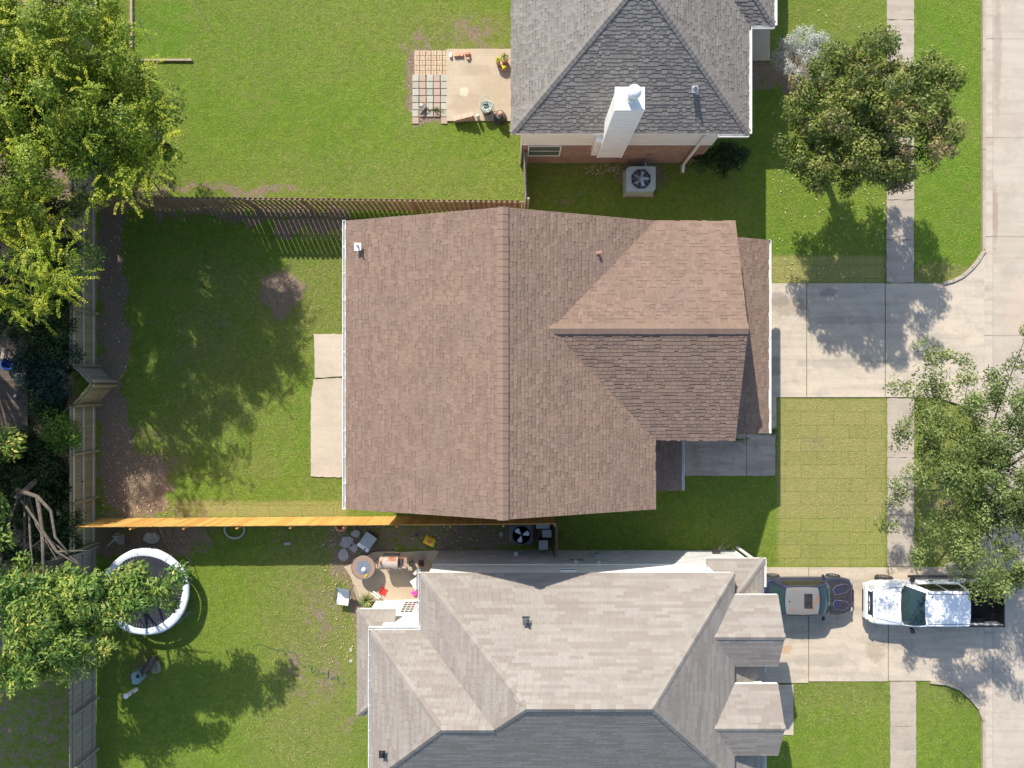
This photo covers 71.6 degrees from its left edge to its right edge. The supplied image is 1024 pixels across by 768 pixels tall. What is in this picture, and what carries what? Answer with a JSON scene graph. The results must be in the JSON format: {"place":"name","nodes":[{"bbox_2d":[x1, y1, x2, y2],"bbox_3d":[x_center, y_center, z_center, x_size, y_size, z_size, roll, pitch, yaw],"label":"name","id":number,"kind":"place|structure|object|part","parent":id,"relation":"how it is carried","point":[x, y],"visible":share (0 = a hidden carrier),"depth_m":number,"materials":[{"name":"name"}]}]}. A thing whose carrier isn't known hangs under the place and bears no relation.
{"place":"outdoors","nodes":[
{"label":"outdoors","id":0,"kind":"place"},
{"bbox_2d":[107,533,119,545],"bbox_3d":[-18.399,7.295,32.824,0.437,0.408,0.891,38,90,0],"label":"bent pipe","id":1,"kind":"object","parent":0,"point":[115,539],"visible":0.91,"depth_m":32.84,"materials":[{"name":"grey metal"}]},
{"bbox_2d":[310,334,341,477],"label":"back patio","id":2,"kind":"structure","parent":0,"point":[326,428],"depth_m":32.97,"materials":[{"name":"concrete"}]},
{"bbox_2d":[345,550,438,601],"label":"patio","id":3,"kind":"structure","parent":0,"point":[396,583],"depth_m":32.97,"materials":[{"name":"beige concrete"}]},
{"bbox_2d":[351,555,377,579],"bbox_3d":[-6.756,8.349,32.619,1.118,0.721,1.118,0,90,0],"label":"patio table","id":4,"kind":"object","parent":3,"relation":"on","point":[359,563],"visible":1,"depth_m":32.27,"materials":[{"name":"tile"}]},
{"bbox_2d":[357,592,375,607],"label":"spiky plant","id":5,"kind":"object","parent":3,"relation":"on","point":[365,601],"visible":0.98,"depth_m":32.68,"materials":[{"name":"green plant"}]},
{"bbox_2d":[379,585,387,595],"bbox_3d":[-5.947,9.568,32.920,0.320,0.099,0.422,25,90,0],"label":"chair","id":6,"kind":"object","parent":3,"relation":"on","point":[382,591],"visible":1,"depth_m":32.95,"materials":[{"name":"red plastic"}]},
{"bbox_2d":[379,553,406,571],"bbox_3d":[-5.385,8.138,32.341,1.200,1.282,0.754,0,90,0],"label":"barrel grill","id":7,"kind":"object","parent":3,"relation":"on","point":[398,562],"visible":1,"depth_m":31.99,"materials":[{"name":"metal"}]},
{"bbox_2d":[410,576,417,589],"bbox_3d":[-4.339,9.116,32.727,0.500,0.485,0.500,-35,90,0],"label":"side table","id":8,"kind":"object","parent":3,"relation":"on","point":[414,582],"visible":0.52,"depth_m":32.48,"materials":[{"name":"white plastic"}]},
{"bbox_2d":[413,567,421,574],"bbox_3d":[-4.361,8.585,32.616,0.166,0.746,0.520,40,90,0],"label":"folding chair","id":9,"kind":"object","parent":3,"relation":"on","point":[418,569],"visible":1,"depth_m":32.48,"materials":[{"name":"white plastic"}]},
{"bbox_2d":[417,558,425,566],"bbox_3d":[-4.167,8.242,32.820,0.400,0.300,0.400,0,90,0],"label":"plant pot","id":10,"kind":"object","parent":3,"relation":"on","point":[421,562],"visible":1,"depth_m":32.71,"materials":[{"name":"ceramic"}]},
{"bbox_2d":[446,49,510,121],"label":"neighbour patio","id":11,"kind":"structure","parent":0,"point":[475,78],"depth_m":32.95,"materials":[{"name":"beige concrete"}]},
{"bbox_2d":[454,51,462,57],"bbox_3d":[-2.481,-15.278,32.884,0.423,0.132,0.231,-6,90,0],"label":"brick stack","id":12,"kind":"object","parent":11,"relation":"on","point":[458,54],"visible":1,"depth_m":32.82,"materials":[{"name":"orange brick"}]},
{"bbox_2d":[453,111,473,121],"bbox_3d":[-2.225,-12.290,32.683,0.955,0.534,0.241,-7,90,0],"label":"brick stack","id":13,"kind":"object","parent":11,"relation":"on","point":[469,116],"visible":1,"depth_m":32.62,"materials":[{"name":"brown brick"}]},
{"bbox_2d":[464,50,470,60],"bbox_3d":[-2.057,-15.227,32.840,0.300,0.220,0.450,0,90,0],"label":"flower pot","id":14,"kind":"object","parent":11,"relation":"on","point":[467,54],"visible":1,"depth_m":32.83,"materials":[{"name":"ceramic"}]},
{"bbox_2d":[479,95,493,120],"bbox_3d":[-1.146,-12.738,32.689,0.663,0.521,1.025,-22,90,0],"label":"hose pot","id":15,"kind":"object","parent":11,"relation":"on","point":[486,107],"visible":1,"depth_m":32.48,"materials":[{"name":"metal"}]},
{"bbox_2d":[495,57,500,65],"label":"spiky plant","id":16,"kind":"object","parent":11,"relation":"on","point":[498,60],"visible":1,"depth_m":32.53,"materials":[{"name":"green plant"}]},
{"bbox_2d":[494,110,506,124],"bbox_3d":[-0.550,-12.345,32.710,0.620,0.480,0.617,0,90,0],"label":"plant pot","id":17,"kind":"object","parent":11,"relation":"on","point":[500,120],"visible":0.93,"depth_m":32.66,"materials":[{"name":"metal"}]},
{"bbox_2d":[500,64,506,71],"bbox_3d":[-0.392,-14.606,32.785,0.300,0.330,0.300,0,90,0],"label":"plant pot","id":18,"kind":"object","parent":11,"relation":"on","point":[503,67],"visible":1,"depth_m":32.69,"materials":[{"name":"ceramic"}]},
{"bbox_2d":[500,52,508,63],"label":"spiky plant","id":19,"kind":"object","parent":11,"relation":"on","point":[504,57],"visible":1,"depth_m":32.48,"materials":[{"name":"green plant"}]},
{"bbox_2d":[0,0,1021,767],"bbox_3d":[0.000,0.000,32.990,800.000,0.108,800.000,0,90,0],"label":"ground","id":20,"kind":"structure","parent":0,"point":[278,294],"depth_m":33.02,"materials":[{"name":"green plant"}]},
{"bbox_2d":[0,337,29,444],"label":"wood deck","id":21,"kind":"structure","parent":20,"relation":"on","point":[12,412],"depth_m":32.78,"materials":[{"name":"wood"}]},
{"bbox_2d":[0,358,15,370],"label":"tub","id":22,"kind":"object","parent":21,"relation":"on","point":[3,364],"visible":0.61,"depth_m":32.60,"materials":[{"name":"blue plastic"}]},
{"bbox_2d":[0,348,17,359],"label":"deck chair","id":23,"kind":"object","parent":21,"relation":"on","point":[3,351],"visible":0.6,"depth_m":32.36,"materials":[{"name":"grey wood"}]},
{"bbox_2d":[0,442,31,512],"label":"bush","id":24,"kind":"object","parent":20,"relation":"on","point":[7,476],"visible":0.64,"depth_m":30.87,"materials":[{"name":"green plant"}]},
{"bbox_2d":[0,506,49,572],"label":"bush","id":25,"kind":"object","parent":20,"relation":"on","point":[7,556],"visible":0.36,"depth_m":31.21,"materials":[{"name":"green plant"}]},
{"bbox_2d":[0,420,59,470],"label":"bush","id":26,"kind":"object","parent":20,"relation":"on","point":[34,448],"visible":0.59,"depth_m":31.12,"materials":[{"name":"green plant"}]},
{"bbox_2d":[5,459,75,536],"bbox_3d":[-20.395,4.903,31.396,2.607,3.227,3.400,0,90,0],"label":"bush","id":27,"kind":"object","parent":20,"relation":"on","point":[44,479],"visible":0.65,"depth_m":30.43,"materials":[{"name":"green plant"}]},
{"bbox_2d":[0,263,83,347],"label":"bush","id":28,"kind":"object","parent":20,"relation":"on","point":[59,330],"visible":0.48,"depth_m":29.68,"materials":[{"name":"green plant"}]},
{"bbox_2d":[0,335,86,405],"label":"bush","id":29,"kind":"object","parent":20,"relation":"on","point":[54,382],"visible":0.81,"depth_m":30.99,"materials":[{"name":"green plant"}]},
{"bbox_2d":[0,176,88,263],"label":"bush","id":30,"kind":"object","parent":20,"relation":"on","point":[55,211],"visible":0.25,"depth_m":30.43,"materials":[{"name":"green plant"}]},
{"bbox_2d":[11,449,82,502],"bbox_3d":[-20.788,4.176,31.968,2.936,2.098,2.756,25,90,0],"label":"bush","id":31,"kind":"object","parent":20,"relation":"on","point":[64,475],"visible":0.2,"depth_m":31.51,"materials":[{"name":"green plant"}]},
{"bbox_2d":[23,360,72,438],"bbox_3d":[-20.593,0.621,31.881,1.927,2.274,3.711,0,90,0],"label":"bush","id":32,"kind":"object","parent":20,"relation":"on","point":[37,407],"visible":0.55,"depth_m":31.17,"materials":[{"name":"green plant"}]},
{"bbox_2d":[18,302,80,363],"bbox_3d":[-20.242,-2.385,31.476,2.550,3.075,3.014,0,90,0],"label":"bush","id":33,"kind":"object","parent":20,"relation":"on","point":[49,345],"visible":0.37,"depth_m":30.77,"materials":[{"name":"green plant"}]},
{"bbox_2d":[0,177,109,335],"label":"mimosa tree","id":34,"kind":"object","parent":20,"relation":"on","point":[20,264],"visible":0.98,"depth_m":26.56,"materials":[{"name":"green plant"}]},
{"bbox_2d":[28,253,85,307],"bbox_3d":[-20.162,-4.609,31.711,2.327,2.609,2.720,0,90,0],"label":"bush","id":35,"kind":"object","parent":20,"relation":"on","point":[57,262],"visible":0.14,"depth_m":31.12,"materials":[{"name":"green plant"}]},
{"bbox_2d":[29,498,85,564],"bbox_3d":[-20.002,6.417,31.764,2.668,2.498,3.359,0,90,0],"label":"bush","id":36,"kind":"object","parent":20,"relation":"on","point":[63,534],"visible":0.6,"depth_m":31.08,"materials":[{"name":"green plant"}]},
{"bbox_2d":[37,406,83,459],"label":"bush","id":37,"kind":"object","parent":20,"relation":"on","point":[59,427],"visible":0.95,"depth_m":30.90,"materials":[{"name":"green plant"}]},
{"bbox_2d":[69,0,96,196],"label":"wood fence","id":38,"kind":"object","parent":20,"relation":"on","point":[88,190],"visible":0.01,"depth_m":32.18,"materials":[{"name":"brown wood"}]},
{"bbox_2d":[69,406,99,552],"bbox_3d":[-19.277,4.175,32.005,0.183,1.990,6.450,0,90,0],"label":"wood fence","id":39,"kind":"object","parent":20,"relation":"on","point":[89,486],"visible":0.9,"depth_m":32.09,"materials":[{"name":"grey wood"}]},
{"bbox_2d":[69,545,99,767],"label":"wood fence","id":40,"kind":"object","parent":20,"relation":"on","point":[83,699],"visible":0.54,"depth_m":31.92,"materials":[{"name":"grey wood"}]},
{"bbox_2d":[69,198,99,365],"bbox_3d":[-19.276,-4.500,32.005,0.183,1.990,7.400,0,90,0],"label":"wood fence","id":41,"kind":"object","parent":20,"relation":"on","point":[82,310],"visible":0.57,"depth_m":32.25,"materials":[{"name":"brown wood"}]},
{"bbox_2d":[0,0,187,236],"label":"honey locust tree","id":42,"kind":"object","parent":20,"relation":"on","point":[36,129],"visible":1,"depth_m":25.63,"materials":[{"name":"green plant"}]},
{"bbox_2d":[72,364,117,382],"bbox_3d":[-18.772,-0.448,32.006,0.182,1.988,1.103,-45,90,0],"label":"wood fence","id":43,"kind":"object","parent":20,"relation":"on","point":[92,373],"visible":1,"depth_m":31.91,"materials":[{"name":"grey wood"}]},
{"bbox_2d":[73,383,117,406],"bbox_3d":[-18.768,0.485,32.006,0.181,1.988,1.222,40,90,0],"label":"wood fence","id":44,"kind":"object","parent":20,"relation":"on","point":[93,394],"visible":1,"depth_m":31.93,"materials":[{"name":"wood"}]},
{"bbox_2d":[0,421,194,700],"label":"ash tree","id":45,"kind":"object","parent":20,"relation":"on","point":[98,601],"visible":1,"depth_m":27.69,"materials":[{"name":"green plant"}]},
{"bbox_2d":[112,533,127,544],"bbox_3d":[-18.002,7.149,32.600,0.300,0.800,0.490,0,90,0],"label":"garden chair","id":46,"kind":"object","parent":20,"relation":"on","point":[121,539],"visible":1,"depth_m":32.66,"materials":[{"name":"grey plastic"}]},
{"bbox_2d":[123,687,137,698],"bbox_3d":[-17.524,14.182,32.604,0.283,0.808,0.240,0,90,0],"label":"white post","id":47,"kind":"object","parent":20,"relation":"on","point":[129,693],"visible":1,"depth_m":32.46,"materials":[{"name":"paint"}]},
{"bbox_2d":[130,0,133,47],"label":"landscape timber","id":48,"kind":"object","parent":20,"relation":"on","point":[131,15],"visible":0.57,"depth_m":32.93,"materials":[{"name":"brown wood"}]},
{"bbox_2d":[131,667,145,684],"bbox_3d":[-17.186,13.447,32.685,0.400,0.630,0.560,-3,90,0],"label":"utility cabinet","id":49,"kind":"object","parent":20,"relation":"on","point":[136,678],"visible":0.97,"depth_m":32.40,"materials":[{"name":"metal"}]},
{"bbox_2d":[105,547,192,634],"bbox_3d":[-16.580,9.377,32.517,3.955,0.936,3.962,0,90,0],"label":"trampoline","id":50,"kind":"object","parent":20,"relation":"on","point":[158,560],"visible":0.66,"depth_m":32.09,"materials":[{"name":"metal"}]},
{"bbox_2d":[141,655,156,676],"bbox_3d":[-16.780,12.989,32.688,0.352,0.538,1.207,35,90,0],"label":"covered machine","id":51,"kind":"object","parent":20,"relation":"on","point":[149,663],"visible":1,"depth_m":32.52,"materials":[{"name":"fabric"}]},
{"bbox_2d":[143,532,159,543],"bbox_3d":[-16.742,7.158,32.965,0.740,0.130,0.537,0,90,0],"label":"stone","id":52,"kind":"object","parent":20,"relation":"on","point":[151,537],"visible":1,"depth_m":32.90,"materials":[{"name":"grey stone"}]},
{"bbox_2d":[151,660,160,673],"bbox_3d":[-16.532,13.120,32.895,0.343,0.210,0.522,-15,90,0],"label":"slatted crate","id":53,"kind":"object","parent":20,"relation":"on","point":[157,666],"visible":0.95,"depth_m":32.80,"materials":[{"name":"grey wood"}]},
{"bbox_2d":[151,131,169,145],"bbox_3d":[-16.465,-11.337,32.715,1.456,0.564,0.540,25,90,0],"label":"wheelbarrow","id":54,"kind":"object","parent":20,"relation":"on","point":[166,143],"visible":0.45,"depth_m":32.63,"materials":[{"name":"metal"}]},
{"bbox_2d":[141,59,192,61],"bbox_3d":[-16.116,-15.046,32.970,2.512,0.120,0.100,0,90,0],"label":"landscape timber","id":55,"kind":"object","parent":20,"relation":"on","point":[175,60],"visible":0.63,"depth_m":32.91,"materials":[{"name":"brown wood"}]},
{"bbox_2d":[224,527,244,538],"bbox_3d":[-12.884,6.744,32.940,1.019,0.100,0.940,0,90,0],"label":"ring edging","id":56,"kind":"object","parent":20,"relation":"on","point":[230,537],"visible":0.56,"depth_m":32.90,"materials":[{"name":"stone"}]},
{"bbox_2d":[252,644,344,685],"bbox_3d":[-9.834,12.909,32.970,4.647,0.018,0.590,25,90,0],"label":"garden hose","id":57,"kind":"object","parent":20,"relation":"on","point":[308,665],"visible":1,"depth_m":32.97,"materials":[{"name":"rubber"}]},
{"bbox_2d":[74,195,524,212],"bbox_3d":[-9.325,-8.094,32.005,19.751,1.990,0.126,1,90,0],"label":"wood fence","id":58,"kind":"object","parent":20,"relation":"on","point":[166,203],"visible":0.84,"depth_m":31.78,"materials":[{"name":"brown wood"}]},
{"bbox_2d":[77,516,555,529],"bbox_3d":[-8.575,6.250,32.005,21.050,1.990,0.181,0,90,0],"label":"wood fence","id":59,"kind":"object","parent":20,"relation":"on","point":[240,522],"visible":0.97,"depth_m":31.75,"materials":[{"name":"wood"}]},
{"bbox_2d":[334,526,346,531],"bbox_3d":[-7.880,6.502,32.800,0.580,0.400,0.580,0,90,0],"label":"plant pot","id":60,"kind":"object","parent":20,"relation":"on","point":[339,528],"visible":0.42,"depth_m":32.65,"materials":[{"name":"ceramic"}]},
{"bbox_2d":[338,548,348,560],"bbox_3d":[-7.837,7.949,32.998,0.522,0.065,0.526,-43,90,0],"label":"stone","id":61,"kind":"object","parent":20,"relation":"on","point":[343,554],"visible":1,"depth_m":32.97,"materials":[{"name":"grey stone"}]},
{"bbox_2d":[334,582,353,605],"bbox_3d":[-7.740,9.680,32.498,0.710,0.970,0.933,8,90,0],"label":"sling chair","id":62,"kind":"object","parent":20,"relation":"on","point":[343,597],"visible":1,"depth_m":32.59,"materials":[{"name":"white fabric"}]},
{"bbox_2d":[340,536,353,547],"bbox_3d":[-7.686,7.345,32.998,0.650,0.065,0.532,0,90,0],"label":"stone","id":63,"kind":"object","parent":20,"relation":"on","point":[347,543],"visible":1,"depth_m":32.97,"materials":[{"name":"grey stone"}]},
{"bbox_2d":[350,543,357,552],"bbox_3d":[-7.357,7.622,32.998,0.394,0.065,0.431,0,90,0],"label":"stone","id":64,"kind":"object","parent":20,"relation":"on","point":[355,547],"visible":0.96,"depth_m":32.97,"materials":[{"name":"grey stone"}]},
{"bbox_2d":[351,529,361,536],"bbox_3d":[-7.239,6.933,32.935,0.434,0.190,0.363,-38,90,0],"label":"stone","id":65,"kind":"object","parent":20,"relation":"on","point":[356,532],"visible":1,"depth_m":32.84,"materials":[{"name":"grey stone"}]},
{"bbox_2d":[357,530,378,552],"bbox_3d":[-6.633,7.228,32.715,0.600,0.570,0.785,35,90,0],"label":"storage box","id":66,"kind":"object","parent":20,"relation":"on","point":[367,540],"visible":1,"depth_m":32.46,"materials":[{"name":"plastic"}]},
{"bbox_2d":[412,74,446,123],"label":"pink paver squares","id":67,"kind":"structure","parent":20,"relation":"on","point":[415,120],"depth_m":32.97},
{"bbox_2d":[418,103,428,113],"bbox_3d":[-4.131,-12.789,32.848,0.501,0.197,0.486,-33,90,0],"label":"driftwood pile","id":68,"kind":"object","parent":67,"relation":"on","point":[423,105],"visible":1,"depth_m":32.83,"materials":[{"name":"white paint"}]},
{"bbox_2d":[428,105,443,115],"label":"weeds","id":69,"kind":"object","parent":67,"relation":"on","point":[438,109],"visible":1,"depth_m":32.92,"materials":[{"name":"green plant"}]},
{"bbox_2d":[423,535,436,547],"bbox_3d":[-3.802,7.303,32.900,0.600,0.140,0.440,22,90,0],"label":"soil bag","id":70,"kind":"object","parent":20,"relation":"on","point":[430,541],"visible":1,"depth_m":32.88,"materials":[{"name":"yellow plastic"}]},
{"bbox_2d":[414,50,446,74],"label":"paver bricks","id":71,"kind":"object","parent":20,"relation":"on","point":[429,56],"visible":1,"depth_m":32.98,"materials":[{"name":"beige brick"}]},
{"bbox_2d":[509,521,532,544],"bbox_3d":[0.430,6.842,32.575,1.100,0.890,1.040,0,90,0],"label":"air conditioner","id":72,"kind":"object","parent":20,"relation":"on","point":[520,534],"visible":0.94,"depth_m":32.17,"materials":[{"name":"metal"}]},
{"bbox_2d":[523,152,528,208],"bbox_3d":[0.638,-9.152,32.006,0.183,1.987,2.101,-2,90,0],"label":"wood fence","id":73,"kind":"object","parent":20,"relation":"on","point":[526,199],"visible":0.97,"depth_m":31.37,"materials":[{"name":"brown wood"}]},
{"bbox_2d":[101,10,979,663],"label":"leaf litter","id":74,"kind":"object","parent":20,"relation":"on","point":[485,526],"visible":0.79,"depth_m":32.96,"materials":[{"name":"brown plant"}]},
{"bbox_2d":[536,519,549,528],"bbox_3d":[1.407,6.412,32.590,0.620,0.819,0.319,0,90,0],"label":"bin","id":75,"kind":"object","parent":20,"relation":"on","point":[542,526],"visible":0.49,"depth_m":32.20,"materials":[{"name":"grey plastic"}]},
{"bbox_2d":[539,537,547,549],"bbox_3d":[1.425,7.274,32.540,0.420,0.919,0.459,0,90,0],"label":"bin","id":76,"kind":"object","parent":20,"relation":"on","point":[543,543],"visible":0.98,"depth_m":32.09,"materials":[{"name":"grey plastic"}]},
{"bbox_2d":[542,528,551,536],"bbox_3d":[1.591,6.786,32.615,0.420,0.769,0.379,0,90,0],"label":"bin","id":77,"kind":"object","parent":20,"relation":"on","point":[546,532],"visible":0.9,"depth_m":32.24,"materials":[{"name":"grey plastic"}]},
{"bbox_2d":[551,518,557,557],"bbox_3d":[1.925,6.940,32.106,0.181,1.788,1.480,0,90,0],"label":"wood fence","id":78,"kind":"object","parent":20,"relation":"on","point":[555,551],"visible":0.88,"depth_m":31.44,"materials":[{"name":"brown wood"}]},
{"bbox_2d":[342,206,770,520],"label":"brown roof house","id":79,"kind":"structure","parent":20,"relation":"on","point":[502,363],"depth_m":26.74,"materials":[{"name":"brown"}]},
{"bbox_2d":[355,546,785,767],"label":"tan roof house","id":80,"kind":"structure","parent":20,"relation":"on","point":[567,659],"depth_m":28.11,"materials":[{"name":"beige"}]},
{"bbox_2d":[396,600,417,614],"bbox_3d":[-4.620,10.008,31.925,0.840,2.050,0.075,0,90,0],"label":"patio door","id":81,"kind":"structure","parent":80,"relation":"in","point":[407,607],"depth_m":31.64,"materials":[{"name":"white paint"}]},
{"bbox_2d":[559,568,575,570],"bbox_3d":[2.300,7.690,29.380,0.650,0.330,0.050,0,90,0],"label":"window","id":82,"kind":"structure","parent":80,"relation":"in","point":[561,569],"depth_m":29.44,"materials":[{"name":"grey glass"}]},
{"bbox_2d":[569,558,584,561],"bbox_3d":[2.837,7.715,31.100,0.660,0.400,0.050,0,90,0],"label":"window","id":83,"kind":"structure","parent":80,"relation":"in","point":[570,559],"depth_m":31.15,"materials":[{"name":"grey glass"}]},
{"bbox_2d":[712,541,728,552],"bbox_3d":[9.514,7.415,32.339,0.950,0.491,0.356,-41,90,0],"label":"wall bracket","id":84,"kind":"object","parent":80,"relation":"attached to","point":[716,550],"depth_m":32.25,"materials":[{"name":"grey metal"}]},
{"bbox_2d":[623,166,655,196],"bbox_3d":[5.854,-9.314,32.570,1.400,0.900,1.220,0,90,0],"label":"air conditioner","id":85,"kind":"object","parent":20,"relation":"on","point":[639,181],"visible":1,"depth_m":32.20,"materials":[{"name":"grey metal"}]},
{"bbox_2d":[509,0,776,171],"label":"grey roof house","id":86,"kind":"structure","parent":20,"relation":"on","point":[631,81],"depth_m":28.33,"materials":[{"name":"grey"}]},
{"bbox_2d":[528,146,561,155],"bbox_3d":[1.420,-10.260,31.250,1.450,1.300,0.040,0,90,0],"label":"window","id":87,"kind":"structure","parent":86,"relation":"in","point":[532,150],"depth_m":31.18,"materials":[{"name":"glass"}]},
{"bbox_2d":[688,138,751,178],"bbox_3d":[9.390,-10.136,32.144,2.944,1.749,1.648,0,90,0],"label":"shrub","id":88,"kind":"object","parent":20,"relation":"on","point":[727,151],"visible":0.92,"depth_m":31.81,"materials":[{"name":"green plant"}]},
{"bbox_2d":[770,25,839,82],"bbox_3d":[13.032,-14.632,31.773,3.077,2.490,2.476,0,90,0],"label":"shrub","id":89,"kind":"object","parent":20,"relation":"on","point":[793,47],"visible":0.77,"depth_m":31.37,"materials":[{"name":"grey plant"}]},
{"bbox_2d":[772,22,970,199],"bbox_3d":[14.089,-10.529,29.183,7.779,7.662,6.470,0,90,0],"label":"oak tree","id":90,"kind":"object","parent":20,"relation":"on","point":[870,147],"visible":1,"depth_m":27.06,"materials":[{"name":"green plant"}]},
{"bbox_2d":[873,322,1023,605],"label":"oak tree","id":91,"kind":"object","parent":20,"relation":"on","point":[972,474],"visible":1,"depth_m":27.46,"materials":[{"name":"green plant"}]},
{"bbox_2d":[929,0,986,767],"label":"kerb","id":92,"kind":"structure","parent":20,"relation":"on","point":[983,236],"depth_m":32.90,"materials":[{"name":"concrete"}]},
{"bbox_2d":[984,0,992,767],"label":"street gutter","id":93,"kind":"object","parent":20,"relation":"on","point":[988,359],"visible":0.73,"depth_m":33.00,"materials":[{"name":"concrete"}]},
{"bbox_2d":[684,434,775,475],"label":"entry path","id":94,"kind":"structure","parent":0,"point":[715,458],"depth_m":32.98,"materials":[{"name":"concrete"}]},
{"bbox_2d":[730,437,749,444],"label":"shrub","id":95,"kind":"object","parent":94,"relation":"on","point":[742,439],"visible":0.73,"depth_m":32.64,"materials":[{"name":"green plant"}]},
{"bbox_2d":[752,30,769,60],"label":"neighbour path","id":96,"kind":"structure","parent":0,"point":[760,45],"depth_m":32.97,"materials":[{"name":"beige concrete"}]},
{"bbox_2d":[763,256,983,433],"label":"driveway","id":97,"kind":"structure","parent":0,"point":[855,348],"depth_m":32.97,"materials":[{"name":"concrete"}]},
{"bbox_2d":[771,426,778,434],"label":"shrub","id":98,"kind":"object","parent":97,"relation":"on","point":[774,430],"visible":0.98,"depth_m":32.61,"materials":[{"name":"green plant"}]},
{"bbox_2d":[764,536,983,734],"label":"driveway","id":99,"kind":"structure","parent":0,"point":[854,645],"depth_m":32.97,"materials":[{"name":"concrete"}]},
{"bbox_2d":[764,573,853,620],"bbox_3d":[13.359,9.660,32.230,4.523,1.480,2.107,0,90,0],"label":"car","id":100,"kind":"object","parent":99,"relation":"on","point":[822,595],"visible":0.81,"depth_m":31.78,"materials":[{"name":"blue paint"}]},
{"bbox_3d":[11.874,9.660,31.818,0.597,0.448,1.346,0,90,0],"label":"rear window","id":101,"kind":"part","parent":100,"relation":"part of","materials":[{"name":"teal glass"}]},
{"bbox_3d":[12.553,8.941,31.790,0.898,0.369,0.155,0,90,0],"label":"side window","id":102,"kind":"part","parent":100,"relation":"part of","materials":[{"name":"brown glass"}]},
{"bbox_3d":[13.474,8.942,31.790,0.950,0.369,0.156,0,90,0],"label":"side window","id":103,"kind":"part","parent":100,"relation":"part of","materials":[{"name":"brown glass"}]},
{"bbox_2d":[862,574,1004,633],"bbox_3d":[19.120,9.870,31.997,6.200,1.945,2.539,0,90,0],"label":"pickup truck","id":104,"kind":"object","parent":99,"relation":"on","point":[912,601],"visible":0.92,"depth_m":31.72,"materials":[{"name":"white paint"}]},
{"bbox_3d":[18.520,9.003,31.373,1.150,0.507,0.173,0,90,0],"label":"side window","id":105,"kind":"part","parent":104,"relation":"part of","materials":[{"name":"black glass"}]},
{"bbox_3d":[19.420,9.002,31.373,1.018,0.507,0.156,2,90,0],"label":"side window","id":106,"kind":"part","parent":104,"relation":"part of","materials":[{"name":"black glass"}]},
{"bbox_2d":[886,0,915,767],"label":"sidewalk","id":107,"kind":"structure","parent":0,"point":[900,235],"depth_m":32.98,"materials":[{"name":"concrete"}]},
{"bbox_2d":[993,0,1023,767],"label":"street","id":108,"kind":"structure","parent":0,"point":[1008,312],"depth_m":33.00,"materials":[{"name":"concrete"}]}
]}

